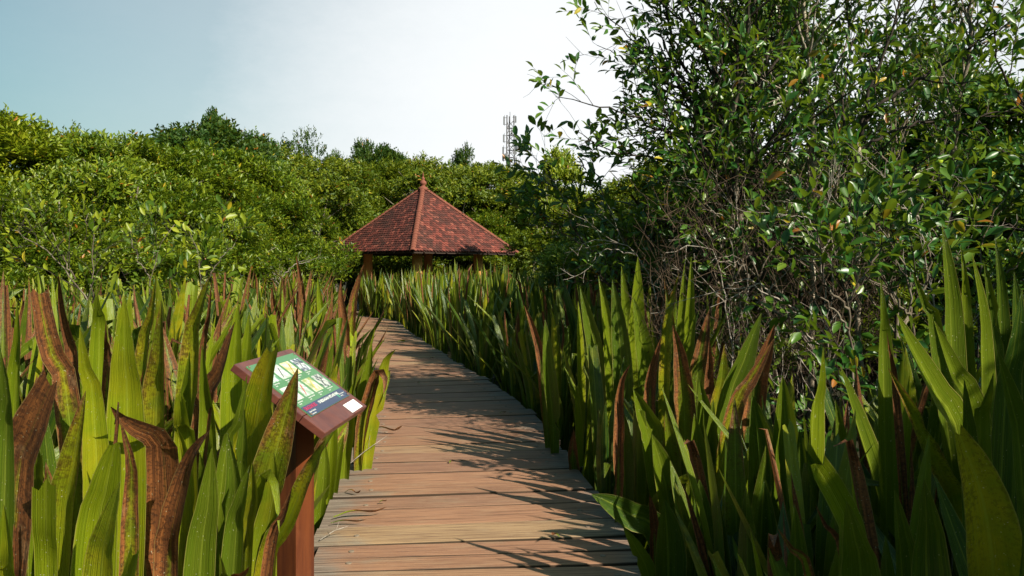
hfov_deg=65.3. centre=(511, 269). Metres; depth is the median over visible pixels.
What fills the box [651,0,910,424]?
tree
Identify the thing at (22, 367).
strap leaf plant
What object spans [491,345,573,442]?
strap leaf plant
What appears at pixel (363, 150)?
tree
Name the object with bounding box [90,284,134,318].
strap leaf plant
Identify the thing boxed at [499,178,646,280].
tree
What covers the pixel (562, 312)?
strap leaf plant
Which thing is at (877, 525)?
strap leaf plant
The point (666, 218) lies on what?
dead shrub
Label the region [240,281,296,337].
strap leaf plant
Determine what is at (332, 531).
fallen twig
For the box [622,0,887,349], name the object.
tree
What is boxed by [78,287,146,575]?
strap leaf plant
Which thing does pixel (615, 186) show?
tree
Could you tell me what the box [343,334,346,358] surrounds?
strap leaf plant
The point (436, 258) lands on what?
bushy tree
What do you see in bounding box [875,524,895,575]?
strap leaf plant
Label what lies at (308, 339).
strap leaf plant
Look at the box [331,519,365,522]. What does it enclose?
fallen leaf
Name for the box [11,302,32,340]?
strap leaf plant
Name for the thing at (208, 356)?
strap leaf plant
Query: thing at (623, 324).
strap leaf plant
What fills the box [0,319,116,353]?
strap leaf plant
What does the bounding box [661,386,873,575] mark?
strap leaf plant
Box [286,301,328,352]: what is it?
strap leaf plant
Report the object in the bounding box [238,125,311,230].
tree
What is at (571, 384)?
strap leaf plant
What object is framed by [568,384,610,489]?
strap leaf plant
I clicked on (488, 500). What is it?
boardwalk
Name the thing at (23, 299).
strap leaf plant
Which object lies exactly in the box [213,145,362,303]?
bushy tree
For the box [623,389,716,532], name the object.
strap leaf plant
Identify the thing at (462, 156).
tree
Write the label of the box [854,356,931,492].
strap leaf plant
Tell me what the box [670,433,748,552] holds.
strap leaf plant
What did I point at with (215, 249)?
shrub
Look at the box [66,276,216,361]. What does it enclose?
strap leaf plant
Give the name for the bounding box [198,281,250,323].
strap leaf plant
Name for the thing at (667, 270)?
dead twig tangle
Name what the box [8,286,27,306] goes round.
strap leaf plant
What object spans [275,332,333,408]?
strap leaf plant
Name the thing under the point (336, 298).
strap leaf plant
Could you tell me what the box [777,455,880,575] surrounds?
strap leaf plant
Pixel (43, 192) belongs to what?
bushy tree
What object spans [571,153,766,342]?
shrub
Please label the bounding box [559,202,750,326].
bushy tree
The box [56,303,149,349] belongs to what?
strap leaf plant
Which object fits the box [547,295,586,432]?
strap leaf plant
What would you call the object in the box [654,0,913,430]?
tree
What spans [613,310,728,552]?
strap leaf plant
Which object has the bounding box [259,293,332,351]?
strap leaf plant
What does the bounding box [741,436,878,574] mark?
strap leaf plant
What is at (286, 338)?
strap leaf plant
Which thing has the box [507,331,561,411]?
strap leaf plant
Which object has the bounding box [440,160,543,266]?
tree
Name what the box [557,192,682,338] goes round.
dead shrub
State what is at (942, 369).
strap leaf plant
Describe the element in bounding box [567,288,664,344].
strap leaf plant
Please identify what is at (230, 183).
bushy tree
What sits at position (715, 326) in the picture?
strap leaf plant
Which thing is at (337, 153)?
tree
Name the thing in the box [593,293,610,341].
strap leaf plant
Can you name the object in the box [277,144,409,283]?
tree
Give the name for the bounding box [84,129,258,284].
bushy tree
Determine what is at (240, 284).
strap leaf plant
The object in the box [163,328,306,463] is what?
strap leaf plant
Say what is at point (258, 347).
strap leaf plant
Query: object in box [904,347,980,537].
strap leaf plant
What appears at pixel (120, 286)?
strap leaf plant
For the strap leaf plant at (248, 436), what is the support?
on the ground
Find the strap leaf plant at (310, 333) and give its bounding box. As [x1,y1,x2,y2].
[308,314,374,374]
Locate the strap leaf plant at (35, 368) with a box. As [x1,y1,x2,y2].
[25,310,69,397]
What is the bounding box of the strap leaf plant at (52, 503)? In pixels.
[28,391,85,575]
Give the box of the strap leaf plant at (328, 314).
[245,295,333,364]
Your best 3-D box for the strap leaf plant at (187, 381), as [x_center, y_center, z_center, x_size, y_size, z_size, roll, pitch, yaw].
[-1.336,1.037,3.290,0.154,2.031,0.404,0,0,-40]
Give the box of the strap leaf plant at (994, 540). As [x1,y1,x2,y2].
[894,425,1023,575]
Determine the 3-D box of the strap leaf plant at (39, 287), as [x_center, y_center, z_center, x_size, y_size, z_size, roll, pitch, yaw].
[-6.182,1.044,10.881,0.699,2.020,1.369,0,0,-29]
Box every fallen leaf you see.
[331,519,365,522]
[333,507,385,516]
[379,425,402,430]
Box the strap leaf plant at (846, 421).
[740,400,849,449]
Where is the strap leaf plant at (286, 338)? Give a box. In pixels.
[241,305,299,359]
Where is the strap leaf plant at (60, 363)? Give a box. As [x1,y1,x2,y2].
[7,274,82,558]
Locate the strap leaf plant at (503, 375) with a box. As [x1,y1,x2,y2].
[501,309,550,392]
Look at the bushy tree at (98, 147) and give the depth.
13.58 m
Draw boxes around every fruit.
[562,198,568,211]
[681,0,688,7]
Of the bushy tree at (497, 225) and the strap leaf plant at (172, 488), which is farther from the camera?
the bushy tree at (497, 225)
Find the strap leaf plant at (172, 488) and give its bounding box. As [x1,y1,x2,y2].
[111,393,209,575]
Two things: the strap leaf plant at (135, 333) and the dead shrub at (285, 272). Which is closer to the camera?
the strap leaf plant at (135, 333)
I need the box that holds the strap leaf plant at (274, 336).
[269,314,348,374]
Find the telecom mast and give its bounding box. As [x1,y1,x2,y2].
[502,115,519,169]
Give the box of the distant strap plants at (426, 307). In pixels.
[11,258,591,389]
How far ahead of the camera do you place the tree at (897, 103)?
8.38 m
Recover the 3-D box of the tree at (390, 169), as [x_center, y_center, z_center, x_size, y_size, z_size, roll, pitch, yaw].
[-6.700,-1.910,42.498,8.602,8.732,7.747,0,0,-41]
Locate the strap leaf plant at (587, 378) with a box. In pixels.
[571,305,603,423]
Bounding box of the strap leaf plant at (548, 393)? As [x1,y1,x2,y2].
[524,303,590,473]
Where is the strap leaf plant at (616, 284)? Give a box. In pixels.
[582,259,629,327]
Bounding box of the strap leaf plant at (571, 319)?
[560,270,597,350]
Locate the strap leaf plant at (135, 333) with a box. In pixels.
[79,301,141,380]
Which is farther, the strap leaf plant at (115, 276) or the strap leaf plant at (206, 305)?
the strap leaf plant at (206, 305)
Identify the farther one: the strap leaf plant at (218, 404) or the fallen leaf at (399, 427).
the fallen leaf at (399, 427)
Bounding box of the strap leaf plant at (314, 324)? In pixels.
[312,309,327,332]
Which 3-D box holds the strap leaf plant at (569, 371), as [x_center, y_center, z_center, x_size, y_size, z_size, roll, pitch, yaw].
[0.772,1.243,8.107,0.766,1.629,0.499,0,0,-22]
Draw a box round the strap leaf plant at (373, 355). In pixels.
[305,328,387,388]
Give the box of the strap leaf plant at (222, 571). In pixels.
[219,556,249,575]
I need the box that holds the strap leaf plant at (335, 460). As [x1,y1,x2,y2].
[314,346,395,554]
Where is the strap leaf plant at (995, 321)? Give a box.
[942,224,1023,575]
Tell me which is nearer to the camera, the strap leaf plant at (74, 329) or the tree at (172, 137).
the strap leaf plant at (74, 329)
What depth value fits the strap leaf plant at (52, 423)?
4.92 m
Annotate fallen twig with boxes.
[319,522,347,539]
[351,434,388,462]
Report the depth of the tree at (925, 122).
6.95 m
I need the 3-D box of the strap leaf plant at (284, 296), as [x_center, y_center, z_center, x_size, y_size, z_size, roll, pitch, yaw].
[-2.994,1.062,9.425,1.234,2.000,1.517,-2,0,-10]
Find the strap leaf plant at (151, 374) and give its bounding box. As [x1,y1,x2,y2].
[135,278,163,575]
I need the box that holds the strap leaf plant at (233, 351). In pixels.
[191,304,251,493]
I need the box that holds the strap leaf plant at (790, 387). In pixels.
[762,375,795,427]
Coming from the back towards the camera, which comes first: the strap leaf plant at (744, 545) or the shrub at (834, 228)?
the shrub at (834, 228)
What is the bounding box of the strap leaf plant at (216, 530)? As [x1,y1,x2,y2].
[183,345,249,575]
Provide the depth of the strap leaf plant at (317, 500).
4.63 m
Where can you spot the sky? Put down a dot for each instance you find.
(434, 77)
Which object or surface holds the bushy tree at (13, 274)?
on the ground
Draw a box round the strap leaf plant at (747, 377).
[697,313,774,511]
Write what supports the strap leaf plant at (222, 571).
on the ground
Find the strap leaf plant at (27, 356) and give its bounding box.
[24,283,31,377]
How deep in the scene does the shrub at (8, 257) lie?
7.00 m
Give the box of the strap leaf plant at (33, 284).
[10,277,83,309]
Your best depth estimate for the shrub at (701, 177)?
6.88 m
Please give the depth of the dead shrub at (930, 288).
5.99 m
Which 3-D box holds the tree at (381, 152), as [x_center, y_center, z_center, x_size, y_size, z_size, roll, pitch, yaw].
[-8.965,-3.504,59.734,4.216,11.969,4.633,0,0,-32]
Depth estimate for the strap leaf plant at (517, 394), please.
10.41 m
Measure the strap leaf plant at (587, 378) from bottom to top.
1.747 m
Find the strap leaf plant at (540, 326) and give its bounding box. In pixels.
[524,303,564,350]
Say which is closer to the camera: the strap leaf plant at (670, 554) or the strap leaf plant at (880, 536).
the strap leaf plant at (880, 536)
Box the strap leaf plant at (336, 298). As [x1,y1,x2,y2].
[285,283,342,306]
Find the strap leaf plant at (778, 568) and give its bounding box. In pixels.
[737,519,842,575]
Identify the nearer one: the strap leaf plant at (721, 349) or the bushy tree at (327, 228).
the strap leaf plant at (721, 349)
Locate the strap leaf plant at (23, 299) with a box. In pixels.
[22,290,24,310]
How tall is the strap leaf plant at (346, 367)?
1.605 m
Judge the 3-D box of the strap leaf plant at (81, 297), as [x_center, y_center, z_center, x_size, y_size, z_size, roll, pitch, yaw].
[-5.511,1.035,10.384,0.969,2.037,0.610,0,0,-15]
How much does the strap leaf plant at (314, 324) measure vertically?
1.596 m
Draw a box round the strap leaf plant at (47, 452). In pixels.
[40,390,165,575]
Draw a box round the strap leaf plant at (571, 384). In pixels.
[564,348,588,428]
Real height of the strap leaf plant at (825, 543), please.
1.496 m
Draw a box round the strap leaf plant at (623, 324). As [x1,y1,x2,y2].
[580,258,658,426]
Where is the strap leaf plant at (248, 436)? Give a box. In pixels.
[233,347,277,571]
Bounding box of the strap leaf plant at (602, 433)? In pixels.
[589,344,673,494]
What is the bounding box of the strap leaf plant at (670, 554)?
[591,479,714,575]
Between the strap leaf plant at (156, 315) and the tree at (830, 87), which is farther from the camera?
the tree at (830, 87)
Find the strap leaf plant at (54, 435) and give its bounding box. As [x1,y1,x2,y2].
[27,426,56,567]
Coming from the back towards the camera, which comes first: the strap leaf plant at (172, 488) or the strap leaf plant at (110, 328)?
the strap leaf plant at (110, 328)
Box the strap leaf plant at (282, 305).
[281,287,342,327]
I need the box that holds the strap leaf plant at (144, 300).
[142,283,163,307]
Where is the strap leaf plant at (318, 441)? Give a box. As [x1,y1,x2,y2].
[276,363,348,500]
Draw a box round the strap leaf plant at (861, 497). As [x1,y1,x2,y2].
[833,435,941,575]
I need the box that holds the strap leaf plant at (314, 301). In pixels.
[257,298,315,317]
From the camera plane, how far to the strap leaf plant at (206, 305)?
8.35 m
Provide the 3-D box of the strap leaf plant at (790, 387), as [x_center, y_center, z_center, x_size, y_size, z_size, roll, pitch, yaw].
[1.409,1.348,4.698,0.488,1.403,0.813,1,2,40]
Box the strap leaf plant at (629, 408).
[624,398,633,418]
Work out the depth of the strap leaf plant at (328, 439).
4.80 m
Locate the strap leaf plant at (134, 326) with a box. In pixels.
[133,314,150,339]
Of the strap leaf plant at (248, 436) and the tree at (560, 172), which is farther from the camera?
the tree at (560, 172)
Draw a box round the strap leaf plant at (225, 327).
[120,296,263,438]
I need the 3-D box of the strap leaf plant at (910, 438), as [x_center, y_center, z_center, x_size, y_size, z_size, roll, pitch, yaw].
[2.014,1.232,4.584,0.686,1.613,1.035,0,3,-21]
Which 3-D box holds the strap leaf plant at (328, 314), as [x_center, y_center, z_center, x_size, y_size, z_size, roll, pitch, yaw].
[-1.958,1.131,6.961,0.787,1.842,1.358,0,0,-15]
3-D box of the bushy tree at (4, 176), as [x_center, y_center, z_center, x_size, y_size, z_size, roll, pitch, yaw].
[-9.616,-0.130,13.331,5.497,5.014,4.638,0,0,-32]
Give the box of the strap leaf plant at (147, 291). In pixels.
[141,277,166,320]
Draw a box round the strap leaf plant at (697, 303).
[651,286,701,359]
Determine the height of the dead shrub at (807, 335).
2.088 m
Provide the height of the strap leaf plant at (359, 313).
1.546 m
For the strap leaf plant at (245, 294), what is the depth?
8.04 m
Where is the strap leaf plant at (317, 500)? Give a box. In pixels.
[275,485,329,575]
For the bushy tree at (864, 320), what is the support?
on the ground
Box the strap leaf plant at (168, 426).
[164,417,172,434]
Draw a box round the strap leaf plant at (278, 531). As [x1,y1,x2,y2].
[254,439,325,575]
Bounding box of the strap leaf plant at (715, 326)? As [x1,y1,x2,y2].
[673,287,746,386]
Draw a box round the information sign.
[230,349,366,575]
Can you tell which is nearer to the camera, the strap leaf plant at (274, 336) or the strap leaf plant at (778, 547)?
the strap leaf plant at (778, 547)
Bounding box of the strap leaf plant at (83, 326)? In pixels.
[19,276,91,448]
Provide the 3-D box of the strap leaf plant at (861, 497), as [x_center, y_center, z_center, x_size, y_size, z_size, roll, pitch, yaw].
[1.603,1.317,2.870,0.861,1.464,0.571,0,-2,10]
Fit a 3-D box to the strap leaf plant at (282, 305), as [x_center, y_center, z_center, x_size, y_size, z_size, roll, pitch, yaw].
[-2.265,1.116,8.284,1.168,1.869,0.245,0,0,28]
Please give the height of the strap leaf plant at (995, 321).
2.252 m
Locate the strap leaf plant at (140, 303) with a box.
[135,293,166,321]
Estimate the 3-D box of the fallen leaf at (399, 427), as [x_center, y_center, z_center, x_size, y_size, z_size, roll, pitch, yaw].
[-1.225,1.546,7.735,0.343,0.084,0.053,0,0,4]
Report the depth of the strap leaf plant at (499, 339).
11.04 m
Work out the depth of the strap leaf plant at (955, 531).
2.66 m
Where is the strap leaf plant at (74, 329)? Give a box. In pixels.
[69,292,215,352]
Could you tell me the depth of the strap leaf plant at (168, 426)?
4.72 m
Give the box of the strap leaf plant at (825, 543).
[718,409,855,575]
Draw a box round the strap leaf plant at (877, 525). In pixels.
[874,520,890,543]
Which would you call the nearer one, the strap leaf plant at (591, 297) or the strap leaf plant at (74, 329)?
the strap leaf plant at (74, 329)
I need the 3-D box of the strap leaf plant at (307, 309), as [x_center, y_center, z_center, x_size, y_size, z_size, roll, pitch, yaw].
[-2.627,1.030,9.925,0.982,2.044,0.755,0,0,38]
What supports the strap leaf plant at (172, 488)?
on the ground
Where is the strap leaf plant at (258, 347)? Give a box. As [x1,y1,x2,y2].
[255,300,277,357]
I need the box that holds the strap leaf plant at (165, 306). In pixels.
[164,295,176,315]
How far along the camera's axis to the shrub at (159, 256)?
8.58 m
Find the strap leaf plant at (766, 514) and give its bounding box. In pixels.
[722,375,806,575]
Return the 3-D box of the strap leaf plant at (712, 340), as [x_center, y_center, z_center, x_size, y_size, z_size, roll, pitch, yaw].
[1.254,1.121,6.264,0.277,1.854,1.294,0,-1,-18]
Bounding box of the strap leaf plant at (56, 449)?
[54,446,58,461]
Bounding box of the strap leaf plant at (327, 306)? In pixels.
[311,277,348,336]
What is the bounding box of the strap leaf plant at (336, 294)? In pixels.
[270,288,348,317]
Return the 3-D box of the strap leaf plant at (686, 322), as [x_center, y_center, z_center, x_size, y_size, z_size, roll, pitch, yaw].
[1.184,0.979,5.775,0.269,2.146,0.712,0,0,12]
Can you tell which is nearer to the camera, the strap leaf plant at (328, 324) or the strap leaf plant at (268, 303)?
the strap leaf plant at (328, 324)
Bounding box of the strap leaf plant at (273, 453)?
[242,368,297,575]
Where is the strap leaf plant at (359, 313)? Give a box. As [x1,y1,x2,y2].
[355,309,371,359]
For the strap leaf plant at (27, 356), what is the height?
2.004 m
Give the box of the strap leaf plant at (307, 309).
[277,270,335,328]
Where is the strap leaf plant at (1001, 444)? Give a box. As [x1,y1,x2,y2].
[962,290,1023,531]
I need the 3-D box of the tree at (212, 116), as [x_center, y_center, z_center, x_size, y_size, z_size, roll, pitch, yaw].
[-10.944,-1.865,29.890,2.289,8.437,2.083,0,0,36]
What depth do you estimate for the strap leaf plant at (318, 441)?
5.41 m
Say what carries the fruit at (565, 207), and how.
hanging from the shrub at (528, 192)
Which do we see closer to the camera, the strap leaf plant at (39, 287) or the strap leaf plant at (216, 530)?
the strap leaf plant at (216, 530)
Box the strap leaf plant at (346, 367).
[293,317,363,430]
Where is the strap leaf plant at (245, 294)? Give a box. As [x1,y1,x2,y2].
[165,264,292,327]
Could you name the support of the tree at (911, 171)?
on the ground
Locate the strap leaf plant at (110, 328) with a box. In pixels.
[45,326,115,373]
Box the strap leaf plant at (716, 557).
[708,523,819,575]
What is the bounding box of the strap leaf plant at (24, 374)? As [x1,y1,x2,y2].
[0,303,37,383]
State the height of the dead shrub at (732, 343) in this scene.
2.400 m
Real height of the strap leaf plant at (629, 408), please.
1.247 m
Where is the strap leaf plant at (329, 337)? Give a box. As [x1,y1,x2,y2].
[200,323,333,412]
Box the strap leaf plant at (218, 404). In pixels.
[215,363,313,418]
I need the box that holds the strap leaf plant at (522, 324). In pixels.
[467,300,541,396]
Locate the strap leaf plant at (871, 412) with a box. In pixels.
[813,337,951,570]
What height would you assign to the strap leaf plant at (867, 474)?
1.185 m
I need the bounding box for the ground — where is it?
[314,277,952,568]
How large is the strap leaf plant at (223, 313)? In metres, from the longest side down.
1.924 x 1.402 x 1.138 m
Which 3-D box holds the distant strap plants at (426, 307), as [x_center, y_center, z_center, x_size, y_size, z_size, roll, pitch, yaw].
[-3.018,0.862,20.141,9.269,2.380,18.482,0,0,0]
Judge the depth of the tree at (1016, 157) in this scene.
6.71 m
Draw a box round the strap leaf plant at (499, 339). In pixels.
[487,324,561,398]
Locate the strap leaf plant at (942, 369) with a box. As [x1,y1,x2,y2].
[878,271,991,549]
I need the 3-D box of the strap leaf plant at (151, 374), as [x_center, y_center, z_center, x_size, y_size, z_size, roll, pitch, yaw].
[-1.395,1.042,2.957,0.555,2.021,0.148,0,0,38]
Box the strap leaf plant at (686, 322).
[658,257,695,429]
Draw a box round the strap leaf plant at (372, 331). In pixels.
[311,298,385,362]
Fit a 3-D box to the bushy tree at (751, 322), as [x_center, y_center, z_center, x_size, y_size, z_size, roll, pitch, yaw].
[2.975,0.669,11.515,4.380,3.191,3.428,0,0,30]
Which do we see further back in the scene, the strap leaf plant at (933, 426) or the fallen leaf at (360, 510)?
the fallen leaf at (360, 510)
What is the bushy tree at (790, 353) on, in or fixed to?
on the ground
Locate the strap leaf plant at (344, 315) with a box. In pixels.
[329,265,363,350]
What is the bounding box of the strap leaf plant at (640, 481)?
[604,398,688,555]
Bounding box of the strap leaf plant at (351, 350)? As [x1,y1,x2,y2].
[330,331,356,365]
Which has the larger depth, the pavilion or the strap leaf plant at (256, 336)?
the pavilion
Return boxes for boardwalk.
[314,310,640,575]
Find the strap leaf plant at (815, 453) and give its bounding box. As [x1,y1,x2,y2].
[805,351,879,509]
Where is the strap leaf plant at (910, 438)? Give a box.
[813,348,931,557]
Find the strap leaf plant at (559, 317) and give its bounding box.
[539,287,585,334]
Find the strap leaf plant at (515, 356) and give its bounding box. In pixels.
[506,334,561,373]
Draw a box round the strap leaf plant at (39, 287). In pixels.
[26,272,60,301]
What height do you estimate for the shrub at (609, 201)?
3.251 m
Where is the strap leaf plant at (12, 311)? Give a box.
[11,307,19,327]
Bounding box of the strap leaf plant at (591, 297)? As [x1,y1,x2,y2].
[568,271,609,351]
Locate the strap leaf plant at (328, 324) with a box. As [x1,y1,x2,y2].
[169,312,342,429]
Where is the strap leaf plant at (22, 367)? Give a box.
[19,337,88,405]
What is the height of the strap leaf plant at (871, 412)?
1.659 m
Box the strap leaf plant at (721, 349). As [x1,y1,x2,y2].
[717,339,769,427]
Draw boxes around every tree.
[0,102,170,296]
[0,153,29,188]
[0,158,177,308]
[0,185,125,301]
[22,127,192,274]
[22,200,207,306]
[54,119,115,142]
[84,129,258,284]
[121,169,274,297]
[136,123,224,279]
[149,115,277,163]
[161,138,297,288]
[195,105,241,150]
[197,197,293,285]
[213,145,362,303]
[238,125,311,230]
[255,192,333,291]
[268,160,328,286]
[270,125,344,200]
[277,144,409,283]
[291,164,345,279]
[317,154,402,307]
[320,207,410,303]
[326,149,355,291]
[337,154,441,263]
[349,137,382,165]
[351,256,472,283]
[363,142,408,165]
[383,156,542,276]
[396,150,466,264]
[422,208,531,282]
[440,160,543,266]
[440,174,568,279]
[450,142,475,202]
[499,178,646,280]
[508,210,635,327]
[513,144,599,286]
[526,0,827,346]
[531,225,572,289]
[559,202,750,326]
[593,154,704,221]
[610,215,862,377]
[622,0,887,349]
[649,169,800,213]
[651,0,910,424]
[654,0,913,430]
[670,1,909,419]
[676,198,930,420]
[750,0,1023,399]
[751,202,1009,425]
[786,0,989,357]
[789,36,1023,400]
[827,0,1023,363]
[830,69,1023,326]
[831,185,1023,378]
[848,144,934,183]
[863,0,1023,325]
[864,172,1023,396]
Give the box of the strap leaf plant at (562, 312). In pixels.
[558,274,596,353]
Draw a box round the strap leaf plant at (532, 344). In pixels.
[529,313,550,362]
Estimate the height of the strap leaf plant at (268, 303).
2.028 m
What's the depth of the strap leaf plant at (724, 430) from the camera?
4.20 m
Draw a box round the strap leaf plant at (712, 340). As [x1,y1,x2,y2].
[650,300,727,371]
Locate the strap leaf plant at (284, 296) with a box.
[279,275,303,314]
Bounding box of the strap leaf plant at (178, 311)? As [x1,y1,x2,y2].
[133,276,232,358]
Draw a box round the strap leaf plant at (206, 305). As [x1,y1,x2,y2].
[127,279,257,328]
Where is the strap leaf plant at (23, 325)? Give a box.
[19,276,36,344]
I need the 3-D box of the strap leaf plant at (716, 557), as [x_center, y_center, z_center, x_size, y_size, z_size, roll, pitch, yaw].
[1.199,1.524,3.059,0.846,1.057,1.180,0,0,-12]
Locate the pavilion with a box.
[335,173,518,317]
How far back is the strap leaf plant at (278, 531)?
3.07 m
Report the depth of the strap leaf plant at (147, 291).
10.99 m
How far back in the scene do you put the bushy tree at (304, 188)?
25.05 m
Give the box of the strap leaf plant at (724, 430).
[689,379,942,527]
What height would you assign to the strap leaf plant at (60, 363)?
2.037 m
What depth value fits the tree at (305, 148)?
39.68 m
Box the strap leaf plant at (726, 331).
[685,258,775,370]
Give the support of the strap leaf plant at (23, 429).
on the ground
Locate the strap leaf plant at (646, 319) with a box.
[644,303,698,332]
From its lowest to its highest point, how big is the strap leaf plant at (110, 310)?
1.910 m
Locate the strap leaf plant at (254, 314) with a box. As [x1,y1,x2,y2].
[199,293,330,342]
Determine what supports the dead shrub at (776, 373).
on the ground
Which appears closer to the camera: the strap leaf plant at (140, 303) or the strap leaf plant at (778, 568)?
the strap leaf plant at (778, 568)
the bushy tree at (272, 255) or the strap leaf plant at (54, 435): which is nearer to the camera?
the strap leaf plant at (54, 435)
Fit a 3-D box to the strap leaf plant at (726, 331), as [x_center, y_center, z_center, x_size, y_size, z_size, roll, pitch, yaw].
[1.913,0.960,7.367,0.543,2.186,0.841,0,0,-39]
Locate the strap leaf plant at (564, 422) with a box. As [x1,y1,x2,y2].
[551,312,577,451]
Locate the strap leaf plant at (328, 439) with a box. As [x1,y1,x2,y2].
[218,430,334,449]
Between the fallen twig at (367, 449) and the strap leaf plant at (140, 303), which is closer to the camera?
the fallen twig at (367, 449)
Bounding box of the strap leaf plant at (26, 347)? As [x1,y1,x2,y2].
[20,329,60,358]
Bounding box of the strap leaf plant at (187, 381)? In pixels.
[172,276,211,440]
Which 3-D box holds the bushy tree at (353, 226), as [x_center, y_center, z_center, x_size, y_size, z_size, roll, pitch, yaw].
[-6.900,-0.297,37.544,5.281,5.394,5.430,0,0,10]
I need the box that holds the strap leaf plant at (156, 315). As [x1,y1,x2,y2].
[147,298,231,362]
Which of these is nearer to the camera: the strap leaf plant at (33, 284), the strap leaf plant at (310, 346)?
the strap leaf plant at (310, 346)
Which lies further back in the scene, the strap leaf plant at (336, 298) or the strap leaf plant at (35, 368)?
the strap leaf plant at (336, 298)
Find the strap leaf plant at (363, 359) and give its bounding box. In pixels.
[354,330,377,397]
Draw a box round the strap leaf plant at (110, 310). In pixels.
[80,290,171,412]
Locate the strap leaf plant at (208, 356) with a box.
[206,316,220,402]
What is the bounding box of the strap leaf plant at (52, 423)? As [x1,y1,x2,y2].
[0,285,110,435]
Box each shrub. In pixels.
[0,176,128,320]
[10,161,151,327]
[94,193,200,308]
[153,193,264,328]
[245,253,325,286]
[492,115,695,343]
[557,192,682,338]
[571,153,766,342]
[584,165,755,314]
[610,130,725,342]
[640,122,800,396]
[641,182,768,358]
[643,228,789,395]
[652,151,837,393]
[657,266,877,434]
[702,161,893,419]
[736,150,966,451]
[737,159,917,425]
[840,148,1007,409]
[841,146,1023,406]
[849,145,1018,354]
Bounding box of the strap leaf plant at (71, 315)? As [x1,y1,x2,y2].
[19,299,86,326]
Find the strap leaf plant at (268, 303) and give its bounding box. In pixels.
[242,276,325,317]
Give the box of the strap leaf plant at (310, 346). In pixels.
[206,297,314,359]
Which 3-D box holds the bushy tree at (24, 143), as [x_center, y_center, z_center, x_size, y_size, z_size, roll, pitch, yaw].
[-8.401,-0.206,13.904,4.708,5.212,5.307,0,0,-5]
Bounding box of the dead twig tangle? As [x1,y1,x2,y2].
[604,138,924,427]
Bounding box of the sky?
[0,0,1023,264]
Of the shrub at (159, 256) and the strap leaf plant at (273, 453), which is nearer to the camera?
the strap leaf plant at (273, 453)
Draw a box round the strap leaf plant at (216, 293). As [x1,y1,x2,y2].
[177,273,304,354]
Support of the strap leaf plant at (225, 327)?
on the ground
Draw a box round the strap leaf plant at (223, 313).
[112,290,278,419]
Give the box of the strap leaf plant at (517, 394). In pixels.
[498,304,528,404]
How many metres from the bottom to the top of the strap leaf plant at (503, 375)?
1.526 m
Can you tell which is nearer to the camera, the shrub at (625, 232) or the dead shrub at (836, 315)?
the dead shrub at (836, 315)
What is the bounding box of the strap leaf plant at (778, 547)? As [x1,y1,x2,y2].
[713,502,842,575]
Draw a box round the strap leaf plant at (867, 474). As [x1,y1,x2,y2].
[859,435,953,575]
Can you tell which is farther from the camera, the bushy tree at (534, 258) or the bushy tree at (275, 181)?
the bushy tree at (534, 258)
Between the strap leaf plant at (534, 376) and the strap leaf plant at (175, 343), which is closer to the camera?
the strap leaf plant at (175, 343)
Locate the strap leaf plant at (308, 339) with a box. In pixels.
[243,291,339,356]
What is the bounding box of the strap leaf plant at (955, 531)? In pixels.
[934,475,967,575]
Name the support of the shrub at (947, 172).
on the ground
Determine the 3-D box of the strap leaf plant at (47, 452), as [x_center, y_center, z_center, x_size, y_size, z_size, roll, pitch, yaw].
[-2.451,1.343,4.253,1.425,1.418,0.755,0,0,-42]
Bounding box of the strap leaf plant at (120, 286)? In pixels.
[87,279,178,324]
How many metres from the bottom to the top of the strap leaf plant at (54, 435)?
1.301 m
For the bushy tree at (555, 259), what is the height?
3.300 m
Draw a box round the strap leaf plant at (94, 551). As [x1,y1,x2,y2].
[70,402,138,575]
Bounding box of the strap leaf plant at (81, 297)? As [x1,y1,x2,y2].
[49,272,119,300]
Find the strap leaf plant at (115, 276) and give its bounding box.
[10,265,166,325]
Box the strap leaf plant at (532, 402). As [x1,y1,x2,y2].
[510,321,541,420]
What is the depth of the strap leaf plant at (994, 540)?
2.05 m
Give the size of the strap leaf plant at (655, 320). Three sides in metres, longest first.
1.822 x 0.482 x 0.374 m
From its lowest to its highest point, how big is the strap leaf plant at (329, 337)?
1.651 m
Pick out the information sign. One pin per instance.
(326, 405)
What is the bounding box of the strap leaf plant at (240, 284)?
[144,275,256,319]
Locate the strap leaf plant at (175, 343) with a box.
[162,291,191,416]
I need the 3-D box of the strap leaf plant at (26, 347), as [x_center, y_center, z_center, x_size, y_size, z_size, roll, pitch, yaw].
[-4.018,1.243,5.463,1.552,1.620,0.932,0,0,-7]
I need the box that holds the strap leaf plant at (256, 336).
[48,318,268,423]
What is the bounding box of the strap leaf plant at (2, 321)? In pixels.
[0,271,88,376]
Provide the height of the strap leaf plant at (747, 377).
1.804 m
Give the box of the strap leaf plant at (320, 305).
[287,256,323,322]
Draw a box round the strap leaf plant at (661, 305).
[648,282,665,342]
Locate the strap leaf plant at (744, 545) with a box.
[674,488,817,575]
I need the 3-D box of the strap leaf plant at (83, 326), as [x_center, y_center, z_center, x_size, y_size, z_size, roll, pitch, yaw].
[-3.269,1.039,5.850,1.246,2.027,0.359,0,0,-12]
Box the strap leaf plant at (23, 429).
[0,353,56,575]
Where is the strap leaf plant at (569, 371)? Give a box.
[561,328,587,462]
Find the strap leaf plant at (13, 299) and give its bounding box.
[7,280,99,316]
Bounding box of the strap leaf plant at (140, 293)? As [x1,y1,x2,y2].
[31,285,141,313]
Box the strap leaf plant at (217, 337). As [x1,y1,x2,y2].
[72,316,221,436]
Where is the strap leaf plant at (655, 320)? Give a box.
[646,299,658,340]
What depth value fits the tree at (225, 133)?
28.32 m
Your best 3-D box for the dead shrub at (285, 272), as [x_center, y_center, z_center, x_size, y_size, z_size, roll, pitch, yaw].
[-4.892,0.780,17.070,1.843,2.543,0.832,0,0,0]
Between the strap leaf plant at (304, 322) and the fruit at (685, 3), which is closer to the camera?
the fruit at (685, 3)

